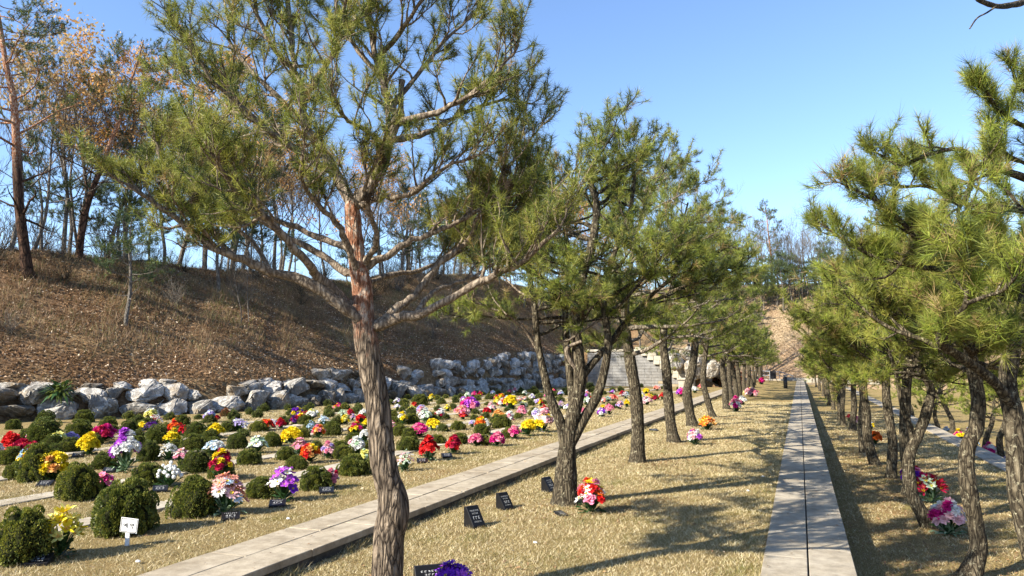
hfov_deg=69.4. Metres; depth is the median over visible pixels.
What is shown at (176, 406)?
boulder
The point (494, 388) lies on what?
boulder
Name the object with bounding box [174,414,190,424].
conifer bush
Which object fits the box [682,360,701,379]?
boulder
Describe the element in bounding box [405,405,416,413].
conifer bush
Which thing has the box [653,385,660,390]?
bouquet
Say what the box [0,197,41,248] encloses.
brushwood shrub
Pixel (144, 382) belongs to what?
boulder
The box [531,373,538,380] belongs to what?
boulder
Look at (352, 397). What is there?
boulder
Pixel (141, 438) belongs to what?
conifer bush
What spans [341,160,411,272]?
oak tree
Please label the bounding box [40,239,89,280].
brushwood shrub
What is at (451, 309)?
brushwood shrub
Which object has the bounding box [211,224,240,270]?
pine tree
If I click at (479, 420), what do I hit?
bouquet
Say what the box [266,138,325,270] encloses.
oak tree
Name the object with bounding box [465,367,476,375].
boulder
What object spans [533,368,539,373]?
boulder
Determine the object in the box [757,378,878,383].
kerb
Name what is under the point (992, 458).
path
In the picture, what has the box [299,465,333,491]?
conifer bush
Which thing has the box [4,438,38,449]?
bouquet
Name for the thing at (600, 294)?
pine tree
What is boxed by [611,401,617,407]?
conifer bush
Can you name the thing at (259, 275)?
brushwood shrub
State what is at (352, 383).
boulder
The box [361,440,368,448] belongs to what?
conifer bush
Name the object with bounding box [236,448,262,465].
conifer bush
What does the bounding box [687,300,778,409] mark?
pine tree
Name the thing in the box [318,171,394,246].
bare tree
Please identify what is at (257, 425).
conifer bush
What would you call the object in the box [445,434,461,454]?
bouquet
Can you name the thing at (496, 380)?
boulder
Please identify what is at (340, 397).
boulder
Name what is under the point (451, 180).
pine tree
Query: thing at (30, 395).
boulder
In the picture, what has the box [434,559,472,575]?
bouquet
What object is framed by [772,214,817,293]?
bare tree
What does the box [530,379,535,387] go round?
boulder
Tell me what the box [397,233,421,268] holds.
pine tree
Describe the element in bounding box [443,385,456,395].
boulder
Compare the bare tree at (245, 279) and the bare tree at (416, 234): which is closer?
the bare tree at (245, 279)
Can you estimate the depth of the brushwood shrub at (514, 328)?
49.43 m
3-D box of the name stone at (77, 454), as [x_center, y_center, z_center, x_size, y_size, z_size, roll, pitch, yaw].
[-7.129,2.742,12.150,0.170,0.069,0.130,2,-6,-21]
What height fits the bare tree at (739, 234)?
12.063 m
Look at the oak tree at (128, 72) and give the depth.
31.55 m
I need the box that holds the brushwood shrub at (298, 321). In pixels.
[286,305,309,324]
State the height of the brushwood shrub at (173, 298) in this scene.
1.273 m
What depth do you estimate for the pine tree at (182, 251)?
41.54 m
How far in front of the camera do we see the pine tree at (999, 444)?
17.78 m
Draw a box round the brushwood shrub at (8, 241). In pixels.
[0,207,40,261]
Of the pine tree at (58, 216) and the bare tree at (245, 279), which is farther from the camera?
the pine tree at (58, 216)
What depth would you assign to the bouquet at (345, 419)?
18.52 m
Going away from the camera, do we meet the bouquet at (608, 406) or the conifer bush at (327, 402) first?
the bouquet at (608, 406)
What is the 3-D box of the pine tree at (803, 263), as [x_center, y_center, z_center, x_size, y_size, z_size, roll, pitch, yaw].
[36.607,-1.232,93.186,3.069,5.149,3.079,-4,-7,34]
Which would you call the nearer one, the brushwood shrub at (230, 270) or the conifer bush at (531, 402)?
the conifer bush at (531, 402)
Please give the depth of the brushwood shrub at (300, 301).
35.93 m
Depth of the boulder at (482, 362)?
39.73 m
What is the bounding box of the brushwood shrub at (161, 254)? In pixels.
[147,241,175,261]
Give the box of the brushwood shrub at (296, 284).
[284,265,311,293]
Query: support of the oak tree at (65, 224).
on the ground at (121, 399)
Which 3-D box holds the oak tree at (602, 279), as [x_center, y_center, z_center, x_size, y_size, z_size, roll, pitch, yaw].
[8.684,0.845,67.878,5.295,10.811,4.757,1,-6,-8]
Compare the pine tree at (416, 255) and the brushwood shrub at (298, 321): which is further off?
the pine tree at (416, 255)
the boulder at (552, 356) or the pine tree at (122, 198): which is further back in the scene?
the boulder at (552, 356)
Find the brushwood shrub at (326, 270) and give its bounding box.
[304,241,348,277]
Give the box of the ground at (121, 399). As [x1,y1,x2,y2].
[0,250,1023,421]
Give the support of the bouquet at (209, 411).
on the lawn at (111, 566)
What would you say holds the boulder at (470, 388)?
on the lawn at (111, 566)
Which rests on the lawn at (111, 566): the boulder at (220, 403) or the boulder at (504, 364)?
the boulder at (220, 403)
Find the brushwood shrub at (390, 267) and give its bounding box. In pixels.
[374,255,399,271]
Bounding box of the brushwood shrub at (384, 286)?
[376,268,394,291]
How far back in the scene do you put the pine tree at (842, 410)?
23.73 m
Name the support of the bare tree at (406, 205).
on the ground at (121, 399)
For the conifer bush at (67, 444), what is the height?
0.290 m
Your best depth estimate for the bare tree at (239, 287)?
30.06 m
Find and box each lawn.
[0,386,721,575]
[289,381,795,575]
[805,385,1023,575]
[856,389,1023,454]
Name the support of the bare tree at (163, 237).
on the ground at (121, 399)
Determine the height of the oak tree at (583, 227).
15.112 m
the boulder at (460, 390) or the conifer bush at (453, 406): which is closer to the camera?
the conifer bush at (453, 406)
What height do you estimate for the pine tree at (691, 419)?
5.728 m
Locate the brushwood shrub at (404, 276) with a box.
[385,256,422,287]
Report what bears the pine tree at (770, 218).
on the ground at (121, 399)
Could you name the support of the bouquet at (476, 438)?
on the lawn at (111, 566)
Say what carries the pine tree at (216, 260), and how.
on the ground at (121, 399)
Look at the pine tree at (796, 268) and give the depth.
91.31 m
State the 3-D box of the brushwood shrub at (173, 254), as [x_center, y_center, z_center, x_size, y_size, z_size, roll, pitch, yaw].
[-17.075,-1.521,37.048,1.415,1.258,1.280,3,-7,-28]
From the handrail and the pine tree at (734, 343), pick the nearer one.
the pine tree at (734, 343)
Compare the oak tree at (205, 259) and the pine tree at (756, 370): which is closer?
the oak tree at (205, 259)
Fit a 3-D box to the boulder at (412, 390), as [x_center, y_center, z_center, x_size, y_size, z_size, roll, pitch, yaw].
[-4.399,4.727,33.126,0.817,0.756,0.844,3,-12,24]
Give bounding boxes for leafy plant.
[36,378,82,403]
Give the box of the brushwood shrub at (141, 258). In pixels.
[132,241,162,264]
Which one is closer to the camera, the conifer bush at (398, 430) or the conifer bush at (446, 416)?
the conifer bush at (398, 430)
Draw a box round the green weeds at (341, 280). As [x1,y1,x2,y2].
[1,249,590,373]
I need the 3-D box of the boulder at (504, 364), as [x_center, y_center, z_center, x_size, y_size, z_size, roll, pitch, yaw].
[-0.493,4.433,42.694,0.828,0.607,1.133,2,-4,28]
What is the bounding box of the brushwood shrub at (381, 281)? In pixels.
[369,268,391,293]
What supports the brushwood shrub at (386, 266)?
on the ground at (121, 399)
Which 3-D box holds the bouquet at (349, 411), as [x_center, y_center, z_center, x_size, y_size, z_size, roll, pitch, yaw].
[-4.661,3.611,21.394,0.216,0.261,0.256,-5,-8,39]
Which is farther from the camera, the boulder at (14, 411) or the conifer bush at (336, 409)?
the conifer bush at (336, 409)
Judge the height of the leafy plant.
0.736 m
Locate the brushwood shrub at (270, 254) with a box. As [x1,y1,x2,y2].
[256,243,289,264]
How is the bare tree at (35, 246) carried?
on the ground at (121, 399)
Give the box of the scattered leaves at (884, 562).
[0,398,1003,572]
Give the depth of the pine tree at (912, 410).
32.15 m
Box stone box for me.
[677,378,695,390]
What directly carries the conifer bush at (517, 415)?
on the lawn at (111, 566)
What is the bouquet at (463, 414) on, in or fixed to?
on the lawn at (111, 566)
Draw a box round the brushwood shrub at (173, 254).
[159,248,185,262]
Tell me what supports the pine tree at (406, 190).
on the ground at (121, 399)
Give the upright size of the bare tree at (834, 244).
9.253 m
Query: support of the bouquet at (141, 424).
on the lawn at (111, 566)
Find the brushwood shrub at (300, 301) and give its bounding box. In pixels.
[286,286,315,304]
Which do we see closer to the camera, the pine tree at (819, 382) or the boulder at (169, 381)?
the boulder at (169, 381)
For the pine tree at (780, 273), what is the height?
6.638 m
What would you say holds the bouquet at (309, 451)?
on the lawn at (111, 566)
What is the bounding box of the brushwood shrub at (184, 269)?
[166,245,204,271]
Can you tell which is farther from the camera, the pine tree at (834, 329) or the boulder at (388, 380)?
the boulder at (388, 380)
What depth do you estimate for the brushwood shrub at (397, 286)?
45.79 m
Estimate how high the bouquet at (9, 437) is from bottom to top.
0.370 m
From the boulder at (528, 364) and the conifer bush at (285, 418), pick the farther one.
the boulder at (528, 364)
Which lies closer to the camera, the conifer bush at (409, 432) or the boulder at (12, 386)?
the conifer bush at (409, 432)
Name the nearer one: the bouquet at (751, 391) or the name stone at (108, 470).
the name stone at (108, 470)
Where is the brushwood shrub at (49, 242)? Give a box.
[29,219,61,249]
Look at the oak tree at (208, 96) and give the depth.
36.33 m
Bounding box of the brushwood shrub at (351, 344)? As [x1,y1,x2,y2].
[344,335,354,350]
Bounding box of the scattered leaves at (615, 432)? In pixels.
[270,406,838,565]
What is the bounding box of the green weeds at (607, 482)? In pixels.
[0,418,1023,575]
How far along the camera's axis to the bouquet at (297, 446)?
12.36 m
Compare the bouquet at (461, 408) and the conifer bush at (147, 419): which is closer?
the conifer bush at (147, 419)
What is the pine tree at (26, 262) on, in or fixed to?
on the ground at (121, 399)
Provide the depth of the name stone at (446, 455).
12.06 m
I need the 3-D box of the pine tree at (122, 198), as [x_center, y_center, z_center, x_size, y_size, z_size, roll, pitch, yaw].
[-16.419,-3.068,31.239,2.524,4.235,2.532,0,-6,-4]
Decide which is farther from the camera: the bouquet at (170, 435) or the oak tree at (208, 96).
the oak tree at (208, 96)
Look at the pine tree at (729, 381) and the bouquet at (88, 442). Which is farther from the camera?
the pine tree at (729, 381)
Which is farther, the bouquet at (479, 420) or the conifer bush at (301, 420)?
the conifer bush at (301, 420)
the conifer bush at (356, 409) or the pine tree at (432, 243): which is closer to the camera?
the conifer bush at (356, 409)
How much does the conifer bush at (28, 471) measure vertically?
0.528 m
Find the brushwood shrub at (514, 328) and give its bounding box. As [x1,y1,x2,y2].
[506,321,521,334]
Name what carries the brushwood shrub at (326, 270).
on the ground at (121, 399)
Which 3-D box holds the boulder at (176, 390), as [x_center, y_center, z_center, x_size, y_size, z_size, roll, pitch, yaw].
[-10.546,3.208,22.921,0.936,0.636,0.568,7,-7,12]
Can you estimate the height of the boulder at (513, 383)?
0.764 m
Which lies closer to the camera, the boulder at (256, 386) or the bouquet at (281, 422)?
the bouquet at (281, 422)
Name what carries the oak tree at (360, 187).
on the ground at (121, 399)
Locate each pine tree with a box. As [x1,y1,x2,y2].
[0,0,97,278]
[11,151,81,250]
[35,131,123,251]
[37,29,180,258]
[60,0,605,575]
[75,112,159,255]
[87,206,181,325]
[88,169,147,259]
[120,192,175,258]
[144,108,243,263]
[181,217,245,291]
[185,96,300,270]
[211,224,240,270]
[238,220,268,257]
[240,140,295,269]
[279,230,315,271]
[335,241,348,281]
[340,252,348,268]
[363,232,383,274]
[368,162,433,269]
[386,190,435,265]
[396,192,442,267]
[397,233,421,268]
[420,199,454,273]
[423,171,465,270]
[425,84,774,506]
[434,209,471,273]
[512,265,535,307]
[543,120,760,463]
[544,240,570,308]
[552,280,570,340]
[605,165,782,442]
[631,218,764,426]
[645,262,772,417]
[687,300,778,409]
[688,320,770,400]
[710,318,773,397]
[719,315,771,395]
[725,336,774,394]
[739,264,757,303]
[741,349,772,387]
[742,349,761,391]
[744,266,776,312]
[746,324,778,387]
[749,200,790,295]
[755,337,773,385]
[756,276,772,309]
[758,337,782,383]
[765,248,794,302]
[765,257,793,305]
[765,261,804,310]
[772,204,1022,529]
[775,250,802,301]
[784,185,1023,575]
[786,255,808,298]
[789,287,913,465]
[791,259,808,296]
[794,0,1023,561]
[794,342,830,405]
[796,329,931,453]
[798,264,816,298]
[798,328,847,419]
[802,352,878,425]
[802,368,824,395]
[802,370,820,390]
[804,232,834,267]
[804,260,829,291]
[807,259,929,478]
[809,249,834,291]
[810,353,890,430]
[812,244,835,295]
[818,371,835,409]
[840,238,995,495]
[861,210,895,239]
[890,374,925,416]
[911,367,970,433]
[911,372,967,428]
[911,374,957,395]
[949,379,1022,447]
[960,365,1023,456]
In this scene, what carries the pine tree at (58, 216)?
on the ground at (121, 399)
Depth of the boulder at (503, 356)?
42.82 m
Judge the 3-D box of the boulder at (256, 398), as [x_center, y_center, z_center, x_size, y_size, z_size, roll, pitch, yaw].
[-8.587,3.823,24.759,0.653,0.828,1.209,-4,-7,15]
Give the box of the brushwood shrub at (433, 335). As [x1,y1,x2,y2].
[426,319,447,339]
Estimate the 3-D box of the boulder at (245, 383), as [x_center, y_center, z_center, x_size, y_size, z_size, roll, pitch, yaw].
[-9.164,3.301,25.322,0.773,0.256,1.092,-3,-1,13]
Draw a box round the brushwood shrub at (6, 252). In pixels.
[0,242,14,260]
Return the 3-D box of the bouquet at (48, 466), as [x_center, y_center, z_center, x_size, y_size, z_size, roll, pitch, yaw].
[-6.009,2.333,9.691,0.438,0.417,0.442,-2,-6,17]
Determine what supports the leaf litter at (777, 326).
on the ground at (121, 399)
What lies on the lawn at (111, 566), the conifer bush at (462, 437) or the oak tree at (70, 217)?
the conifer bush at (462, 437)
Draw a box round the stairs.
[587,347,695,386]
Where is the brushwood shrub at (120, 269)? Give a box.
[109,257,139,280]
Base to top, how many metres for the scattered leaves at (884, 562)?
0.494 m
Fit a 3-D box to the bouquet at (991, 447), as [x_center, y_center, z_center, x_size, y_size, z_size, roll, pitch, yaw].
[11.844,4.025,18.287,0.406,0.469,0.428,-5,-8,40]
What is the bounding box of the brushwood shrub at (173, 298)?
[150,277,186,304]
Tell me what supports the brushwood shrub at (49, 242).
on the ground at (121, 399)
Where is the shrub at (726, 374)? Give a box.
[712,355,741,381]
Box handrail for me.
[751,370,793,380]
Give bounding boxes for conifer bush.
[0,446,21,464]
[0,503,57,566]
[2,460,20,479]
[4,419,22,429]
[14,442,60,483]
[18,428,27,437]
[25,416,62,442]
[33,410,55,421]
[40,433,64,444]
[49,442,64,453]
[53,460,103,502]
[58,437,81,451]
[63,419,92,436]
[73,409,94,421]
[89,451,120,469]
[89,477,159,538]
[95,432,103,444]
[97,416,117,426]
[117,418,139,434]
[122,410,135,418]
[130,414,143,422]
[131,462,165,487]
[133,428,146,436]
[134,435,145,444]
[135,440,161,461]
[138,417,154,428]
[144,423,167,443]
[163,412,175,419]
[164,474,220,519]
[169,438,182,448]
[170,426,180,434]
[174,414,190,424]
[177,448,211,473]
[179,433,206,450]
[183,421,207,437]
[192,414,202,419]
[201,413,217,422]
[201,428,220,439]
[205,436,220,444]
[207,464,235,478]
[219,407,230,416]
[221,420,236,432]
[225,433,248,449]
[226,408,241,419]
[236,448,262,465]
[237,428,250,436]
[245,407,253,414]
[245,475,278,499]
[249,420,268,431]
[251,408,263,417]
[257,403,269,411]
[262,431,282,446]
[274,446,295,460]
[276,414,289,425]
[283,454,308,469]
[284,403,292,409]
[285,408,291,415]
[297,414,312,424]
[298,427,310,437]
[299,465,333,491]
[302,405,311,413]
[302,419,315,427]
[307,402,314,408]
[312,439,322,447]
[320,421,343,435]
[323,399,331,405]
[323,408,335,417]
[324,404,333,409]
[330,414,342,424]
[331,444,355,459]
[332,440,348,447]
[333,406,342,411]
[335,453,371,476]
[341,402,351,409]
[344,432,361,442]
[347,423,366,433]
[351,406,361,413]
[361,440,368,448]
[391,408,397,416]
[392,416,400,426]
[393,423,405,436]
[396,436,419,450]
[397,406,405,411]
[398,398,409,405]
[400,427,417,439]
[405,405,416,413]
[405,413,419,423]
[411,394,429,404]
[429,413,439,419]
[433,404,442,410]
[433,434,446,443]
[436,397,446,404]
[436,423,449,431]
[442,413,449,418]
[450,404,456,409]
[450,420,466,430]
[451,395,459,402]
[451,432,467,444]
[469,414,477,419]
[471,408,480,413]
[473,423,490,434]
[474,394,481,400]
[479,412,490,418]
[479,434,491,445]
[484,393,493,399]
[490,414,511,428]
[501,426,512,438]
[513,412,522,418]
[528,399,535,405]
[557,395,565,401]
[586,382,594,388]
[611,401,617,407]
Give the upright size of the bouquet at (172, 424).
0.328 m
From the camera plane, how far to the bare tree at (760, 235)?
109.78 m
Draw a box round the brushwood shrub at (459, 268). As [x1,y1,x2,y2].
[453,260,468,275]
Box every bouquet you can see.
[1,431,22,447]
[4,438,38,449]
[15,449,26,460]
[38,450,68,479]
[44,503,88,557]
[52,431,67,436]
[66,431,79,438]
[76,431,100,455]
[92,423,117,442]
[98,471,114,488]
[108,427,141,472]
[138,421,146,430]
[143,420,157,430]
[144,408,158,417]
[150,414,162,423]
[152,461,183,486]
[159,443,177,460]
[162,428,181,447]
[166,420,182,431]
[172,447,186,464]
[178,425,185,435]
[202,440,224,455]
[203,409,215,417]
[204,471,249,516]
[206,422,225,436]
[207,447,234,480]
[233,418,249,431]
[247,435,269,452]
[263,419,275,428]
[267,466,298,501]
[276,417,286,428]
[280,426,302,442]
[288,415,298,424]
[290,406,302,416]
[292,437,306,454]
[300,443,321,462]
[305,409,319,418]
[306,420,313,432]
[311,424,325,437]
[317,415,329,424]
[320,440,334,458]
[327,468,339,486]
[339,409,348,415]
[340,414,350,424]
[347,409,354,415]
[349,421,362,433]
[349,435,364,452]
[355,414,366,422]
[358,409,365,414]
[359,429,367,440]
[360,448,368,459]
[397,449,414,471]
[398,411,407,424]
[412,422,428,436]
[416,405,427,413]
[416,406,424,412]
[418,409,432,421]
[419,434,439,459]
[426,418,439,430]
[428,393,434,401]
[434,408,444,419]
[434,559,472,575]
[443,404,450,411]
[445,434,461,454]
[454,404,469,416]
[459,411,466,419]
[460,396,479,411]
[468,420,474,426]
[468,433,483,446]
[474,416,485,425]
[483,407,491,412]
[487,402,496,412]
[489,431,505,446]
[492,409,504,416]
[497,398,507,406]
[503,395,517,408]
[507,413,513,419]
[508,425,521,439]
[516,405,527,416]
[519,418,536,435]
[531,408,540,415]
[533,410,553,432]
[538,398,543,405]
[540,407,549,413]
[574,477,607,513]
[596,408,606,416]
[605,403,613,414]
[609,394,618,400]
[615,401,623,408]
[623,399,629,406]
[643,396,652,404]
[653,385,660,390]
[676,387,682,396]
[687,428,702,445]
[699,415,716,429]
[729,395,741,411]
[739,396,746,404]
[743,387,758,396]
[872,431,883,444]
[900,465,924,480]
[916,472,948,503]
[927,496,966,536]
[953,428,964,437]
[983,441,996,452]
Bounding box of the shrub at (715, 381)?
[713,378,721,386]
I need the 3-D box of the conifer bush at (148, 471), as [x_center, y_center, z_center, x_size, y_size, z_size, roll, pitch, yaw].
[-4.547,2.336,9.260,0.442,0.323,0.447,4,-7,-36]
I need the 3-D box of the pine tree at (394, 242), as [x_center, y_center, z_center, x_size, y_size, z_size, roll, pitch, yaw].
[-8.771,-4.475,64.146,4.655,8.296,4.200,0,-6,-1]
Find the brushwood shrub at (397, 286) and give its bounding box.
[385,261,415,291]
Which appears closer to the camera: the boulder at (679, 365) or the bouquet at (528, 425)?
the bouquet at (528, 425)
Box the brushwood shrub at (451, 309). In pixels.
[444,291,455,313]
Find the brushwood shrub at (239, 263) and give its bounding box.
[220,247,257,268]
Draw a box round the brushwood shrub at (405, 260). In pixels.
[385,239,428,270]
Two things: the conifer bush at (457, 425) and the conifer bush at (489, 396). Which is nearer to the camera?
the conifer bush at (457, 425)
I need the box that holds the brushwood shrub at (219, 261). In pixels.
[210,252,229,269]
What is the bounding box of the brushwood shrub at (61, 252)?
[39,230,73,257]
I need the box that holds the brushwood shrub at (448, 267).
[431,258,458,274]
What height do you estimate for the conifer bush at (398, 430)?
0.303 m
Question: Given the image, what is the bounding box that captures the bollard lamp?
[783,375,787,387]
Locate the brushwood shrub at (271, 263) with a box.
[252,246,287,268]
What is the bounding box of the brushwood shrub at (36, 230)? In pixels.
[0,199,78,248]
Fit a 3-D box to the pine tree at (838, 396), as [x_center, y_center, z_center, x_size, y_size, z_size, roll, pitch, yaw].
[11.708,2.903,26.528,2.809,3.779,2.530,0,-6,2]
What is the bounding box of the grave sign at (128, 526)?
[120,517,138,545]
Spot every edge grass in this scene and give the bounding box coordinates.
[752,396,793,575]
[811,406,863,575]
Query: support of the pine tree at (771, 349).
on the lawn at (773, 391)
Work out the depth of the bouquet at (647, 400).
27.44 m
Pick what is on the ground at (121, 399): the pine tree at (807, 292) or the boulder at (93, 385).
the pine tree at (807, 292)
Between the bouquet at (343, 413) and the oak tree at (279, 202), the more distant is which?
the oak tree at (279, 202)
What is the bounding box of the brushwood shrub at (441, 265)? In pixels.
[415,243,453,279]
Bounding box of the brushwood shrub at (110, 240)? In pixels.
[87,210,138,258]
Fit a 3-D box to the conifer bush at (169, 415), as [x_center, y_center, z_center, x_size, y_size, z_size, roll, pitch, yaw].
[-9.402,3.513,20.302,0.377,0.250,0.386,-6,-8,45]
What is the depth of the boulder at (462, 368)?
37.66 m
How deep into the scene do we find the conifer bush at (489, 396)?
31.74 m
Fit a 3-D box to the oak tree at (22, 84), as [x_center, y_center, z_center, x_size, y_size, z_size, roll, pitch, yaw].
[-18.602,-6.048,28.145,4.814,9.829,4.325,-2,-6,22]
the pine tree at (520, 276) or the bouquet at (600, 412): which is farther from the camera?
the pine tree at (520, 276)
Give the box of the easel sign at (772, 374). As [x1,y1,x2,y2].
[770,371,777,381]
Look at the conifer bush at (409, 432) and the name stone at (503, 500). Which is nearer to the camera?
the name stone at (503, 500)
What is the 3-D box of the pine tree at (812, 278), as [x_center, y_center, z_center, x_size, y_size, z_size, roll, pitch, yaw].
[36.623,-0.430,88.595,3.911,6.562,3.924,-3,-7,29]
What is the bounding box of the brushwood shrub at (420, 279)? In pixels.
[408,255,439,282]
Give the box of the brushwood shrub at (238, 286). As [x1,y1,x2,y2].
[232,276,246,292]
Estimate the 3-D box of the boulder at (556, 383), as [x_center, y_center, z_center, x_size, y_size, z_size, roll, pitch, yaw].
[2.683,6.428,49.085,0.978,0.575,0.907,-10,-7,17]
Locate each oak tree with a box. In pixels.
[0,9,147,253]
[0,10,91,250]
[7,0,145,227]
[7,27,110,251]
[52,31,185,259]
[140,28,278,266]
[164,96,272,268]
[234,85,338,268]
[248,145,348,269]
[253,138,307,261]
[256,128,311,269]
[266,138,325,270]
[327,140,425,273]
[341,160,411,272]
[515,149,578,306]
[551,187,617,328]
[584,246,627,348]
[623,267,652,346]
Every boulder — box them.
[0,382,28,389]
[0,386,19,402]
[0,405,35,417]
[16,384,50,405]
[29,381,69,393]
[36,398,78,419]
[53,391,79,399]
[74,387,107,403]
[80,383,104,388]
[88,393,117,418]
[105,387,122,398]
[113,381,132,390]
[119,402,159,415]
[125,383,163,402]
[138,379,159,387]
[155,398,187,414]
[158,379,176,383]
[161,380,188,400]
[186,389,201,400]
[187,399,215,413]
[211,396,244,412]
[226,385,249,395]
[238,379,256,386]
[242,390,269,410]
[246,382,263,395]
[257,378,274,386]
[261,381,281,393]
[265,390,290,408]
[283,377,309,394]
[289,394,308,407]
[305,394,322,405]
[306,379,326,389]
[311,368,331,379]
[318,390,335,404]
[319,378,337,389]
[326,368,343,380]
[333,388,346,403]
[336,383,351,392]
[342,369,352,376]
[345,392,358,402]
[346,379,360,388]
[351,372,359,376]
[352,387,364,402]
[385,376,391,388]
[388,390,397,398]
[390,379,402,389]
[392,383,407,398]
[396,365,411,379]
[399,380,412,385]
[406,385,422,397]
[409,377,419,384]
[411,369,423,378]
[416,384,435,396]
[430,358,443,369]
[432,370,446,376]
[434,387,448,395]
[436,378,446,387]
[439,368,452,377]
[441,377,450,384]
[443,359,454,369]
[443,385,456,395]
[449,376,460,385]
[453,360,460,370]
[455,370,464,375]
[455,387,465,394]
[459,383,475,393]
[460,365,466,377]
[460,379,467,384]
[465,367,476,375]
[467,359,479,368]
[473,358,484,366]
[476,385,482,390]
[477,367,484,376]
[477,380,489,393]
[482,360,492,370]
[485,377,493,383]
[486,357,497,366]
[487,366,498,376]
[488,386,497,390]
[491,377,498,384]
[492,356,500,367]
[498,353,507,359]
[499,368,509,376]
[500,360,509,368]
[500,382,513,391]
[502,351,511,360]
[508,381,516,387]
[509,370,517,375]
[510,358,519,368]
[513,368,520,375]
[516,353,525,360]
[518,367,525,375]
[518,380,524,388]
[520,361,525,366]
[520,378,530,389]
[521,359,530,369]
[521,373,531,379]
[522,351,530,359]
[526,367,532,373]
[529,351,534,361]
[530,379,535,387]
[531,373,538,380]
[533,361,538,367]
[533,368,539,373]
[535,380,540,387]
[544,358,551,366]
[548,354,554,359]
[551,360,558,367]
[552,380,559,386]
[553,377,564,386]
[669,347,683,370]
[680,346,690,359]
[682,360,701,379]
[706,359,719,378]
[714,363,726,379]
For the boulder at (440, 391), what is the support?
on the lawn at (111, 566)
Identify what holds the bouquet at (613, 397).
on the lawn at (111, 566)
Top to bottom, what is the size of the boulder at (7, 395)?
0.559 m
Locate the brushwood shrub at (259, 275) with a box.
[231,234,282,279]
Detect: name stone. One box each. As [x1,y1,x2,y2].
[23,552,53,566]
[35,480,54,486]
[71,452,84,457]
[102,467,115,472]
[152,485,167,492]
[221,511,239,520]
[268,499,285,507]
[319,486,333,493]
[413,563,446,575]
[417,458,427,462]
[441,453,452,457]
[464,505,485,528]
[496,492,513,510]
[541,476,553,492]
[553,510,569,516]
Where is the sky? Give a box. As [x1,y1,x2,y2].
[0,0,1023,290]
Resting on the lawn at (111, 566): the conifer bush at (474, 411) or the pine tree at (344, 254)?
the conifer bush at (474, 411)
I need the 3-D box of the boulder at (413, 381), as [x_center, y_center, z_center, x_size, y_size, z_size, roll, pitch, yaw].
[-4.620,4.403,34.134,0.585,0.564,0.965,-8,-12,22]
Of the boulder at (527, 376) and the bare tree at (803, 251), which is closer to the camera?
the boulder at (527, 376)
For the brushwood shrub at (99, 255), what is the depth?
31.73 m
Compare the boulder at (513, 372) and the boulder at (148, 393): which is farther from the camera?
the boulder at (513, 372)
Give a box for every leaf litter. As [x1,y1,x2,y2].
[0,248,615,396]
[653,282,1023,377]
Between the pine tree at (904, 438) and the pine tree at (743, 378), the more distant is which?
the pine tree at (743, 378)
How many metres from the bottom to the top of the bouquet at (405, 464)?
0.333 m
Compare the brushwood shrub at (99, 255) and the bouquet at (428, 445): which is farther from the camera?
the brushwood shrub at (99, 255)
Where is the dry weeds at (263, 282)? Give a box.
[0,245,602,376]
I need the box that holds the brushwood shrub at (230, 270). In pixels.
[211,252,251,282]
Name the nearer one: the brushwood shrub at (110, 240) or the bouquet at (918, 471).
the bouquet at (918, 471)
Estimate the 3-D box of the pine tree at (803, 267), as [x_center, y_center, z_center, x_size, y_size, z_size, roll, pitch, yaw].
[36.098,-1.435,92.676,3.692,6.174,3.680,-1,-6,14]
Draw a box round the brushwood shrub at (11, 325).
[0,307,22,333]
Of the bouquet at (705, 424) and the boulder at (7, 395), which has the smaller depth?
the bouquet at (705, 424)
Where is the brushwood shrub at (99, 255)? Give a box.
[72,217,135,257]
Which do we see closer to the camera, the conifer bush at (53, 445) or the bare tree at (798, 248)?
the conifer bush at (53, 445)
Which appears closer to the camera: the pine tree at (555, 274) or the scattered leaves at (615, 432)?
the scattered leaves at (615, 432)
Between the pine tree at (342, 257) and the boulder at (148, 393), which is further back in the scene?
the pine tree at (342, 257)
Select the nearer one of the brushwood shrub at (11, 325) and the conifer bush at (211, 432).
the conifer bush at (211, 432)
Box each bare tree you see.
[0,89,35,196]
[4,37,138,250]
[35,67,127,244]
[56,72,173,247]
[110,73,194,259]
[222,262,258,321]
[226,247,260,321]
[230,119,299,270]
[287,143,353,272]
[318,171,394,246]
[326,155,383,236]
[328,136,411,245]
[376,159,438,265]
[378,154,442,269]
[378,157,441,269]
[390,204,435,266]
[436,259,466,311]
[550,195,580,319]
[644,168,716,347]
[665,173,745,345]
[721,206,747,258]
[739,210,782,265]
[746,220,774,253]
[747,213,773,283]
[749,236,785,261]
[753,216,801,296]
[767,213,800,290]
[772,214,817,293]
[776,237,806,292]
[778,203,817,278]
[783,231,831,299]
[786,236,829,299]
[789,231,814,261]
[790,236,813,277]
[796,229,821,260]
[802,203,837,248]
[821,223,846,257]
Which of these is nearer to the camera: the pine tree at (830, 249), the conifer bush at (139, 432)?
the conifer bush at (139, 432)
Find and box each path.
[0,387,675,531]
[138,389,721,575]
[760,381,856,575]
[846,387,1005,471]
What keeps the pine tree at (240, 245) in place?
on the ground at (121, 399)
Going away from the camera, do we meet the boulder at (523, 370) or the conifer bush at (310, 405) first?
the conifer bush at (310, 405)
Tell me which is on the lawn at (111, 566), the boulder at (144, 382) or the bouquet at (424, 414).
the bouquet at (424, 414)
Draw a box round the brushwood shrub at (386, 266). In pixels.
[377,260,394,273]

